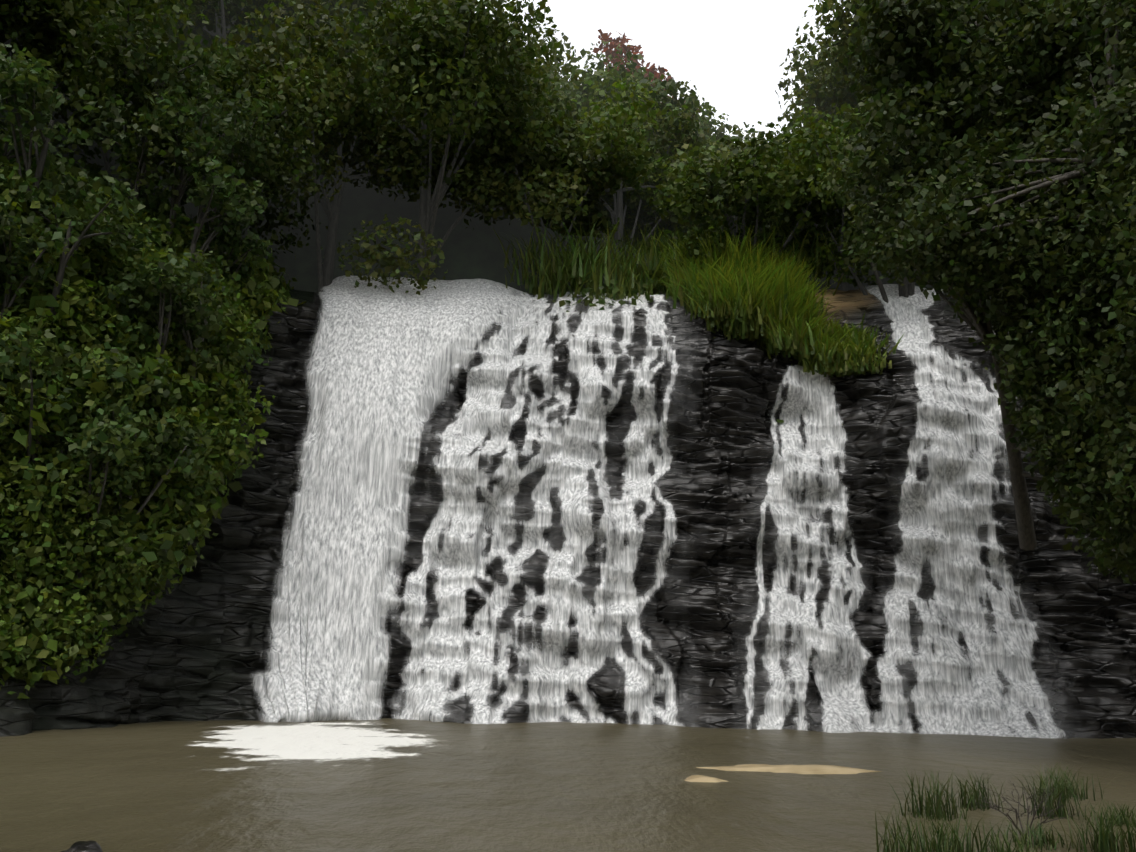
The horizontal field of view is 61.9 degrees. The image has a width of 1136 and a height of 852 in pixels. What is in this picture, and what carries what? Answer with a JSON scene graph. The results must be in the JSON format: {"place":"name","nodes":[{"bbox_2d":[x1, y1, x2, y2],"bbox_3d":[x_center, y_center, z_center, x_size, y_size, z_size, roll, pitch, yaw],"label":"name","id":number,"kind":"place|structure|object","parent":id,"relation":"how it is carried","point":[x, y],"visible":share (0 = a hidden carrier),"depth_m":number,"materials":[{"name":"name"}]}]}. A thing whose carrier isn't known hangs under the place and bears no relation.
{"place":"outdoors","nodes":[
{"label":"outdoors","id":0,"kind":"place"},
{"bbox_2d":[0,274,1135,738],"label":"cliff rock","id":1,"kind":"object","parent":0,"point":[192,644],"visible":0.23,"depth_m":42.48,"materials":[{"name":"black stone"}]},
{"bbox_2d":[251,275,1081,737],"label":"waterfall water","id":2,"kind":"structure","parent":1,"relation":"on","point":[327,663],"depth_m":42.70,"materials":[{"name":"white liquid"}]},
{"bbox_2d":[491,216,851,302],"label":"plateau reeds","id":3,"kind":"object","parent":1,"relation":"on","point":[585,268],"visible":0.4,"depth_m":53.90,"materials":[{"name":"green plant"}]},
{"bbox_2d":[651,224,903,376],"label":"tall grass","id":4,"kind":"structure","parent":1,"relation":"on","point":[743,293],"depth_m":47.01,"materials":[{"name":"green plant"}]},
{"bbox_2d":[0,718,1135,851],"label":"pool water","id":5,"kind":"structure","parent":0,"point":[382,785],"depth_m":19.37,"materials":[{"name":"brown liquid"}]},
{"bbox_2d":[61,841,102,851],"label":"stone","id":6,"kind":"object","parent":5,"relation":"in","point":[86,846],"visible":1,"depth_m":12.11,"materials":[{"name":"grey stone"}]},
{"bbox_2d":[685,775,728,781],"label":"sandbar","id":7,"kind":"structure","parent":5,"relation":"in","point":[697,778],"depth_m":20.69,"materials":[{"name":"beige sand"}]},
{"bbox_2d":[696,764,881,773],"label":"sandbar","id":8,"kind":"structure","parent":5,"relation":"in","point":[815,769],"depth_m":23.07,"materials":[{"name":"beige sand"}]},
{"bbox_2d":[862,761,1135,851],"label":"shore sedge","id":9,"kind":"object","parent":5,"relation":"on","point":[1106,840],"visible":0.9,"depth_m":13.71,"materials":[{"name":"green plant"}]},
{"bbox_2d":[974,780,1092,835],"bbox_3d":[7.207,6.005,14.728,1.723,0.902,1.278,-4,-15,18],"label":"bare shrub","id":10,"kind":"object","parent":5,"relation":"in","point":[1017,813],"visible":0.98,"depth_m":14.63,"materials":[{"name":"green plant"}]},
{"bbox_2d":[475,0,853,142],"label":"sky","id":11,"kind":"structure","parent":0,"point":[733,52],"materials":[{"name":"white"}]},
{"bbox_3d":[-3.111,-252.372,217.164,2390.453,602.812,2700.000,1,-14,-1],"label":"terrain ground","id":12,"kind":"structure","parent":0,"visible":0},
{"bbox_2d":[0,36,974,298],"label":"hillside","id":13,"kind":"structure","parent":12,"relation":"on","point":[474,250],"depth_m":55.74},
{"bbox_2d":[0,16,305,701],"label":"wall shrub","id":14,"kind":"object","parent":13,"relation":"on","point":[99,353],"depth_m":36.46,"materials":[{"name":"green plant"}]},
{"bbox_2d":[0,0,858,422],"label":"canopy leaves","id":15,"kind":"object","parent":13,"relation":"on","point":[584,290],"visible":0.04,"depth_m":54.06,"materials":[{"name":"green plant"}]},
{"bbox_2d":[0,0,1083,302],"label":"forest","id":16,"kind":"object","parent":13,"relation":"on","point":[364,70],"depth_m":52.01,"materials":[{"name":"green plant"}]},
{"bbox_2d":[822,0,1135,584],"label":"tree","id":17,"kind":"object","parent":13,"relation":"on","point":[1077,293],"depth_m":27.89,"materials":[{"name":"green plant"}]}
]}

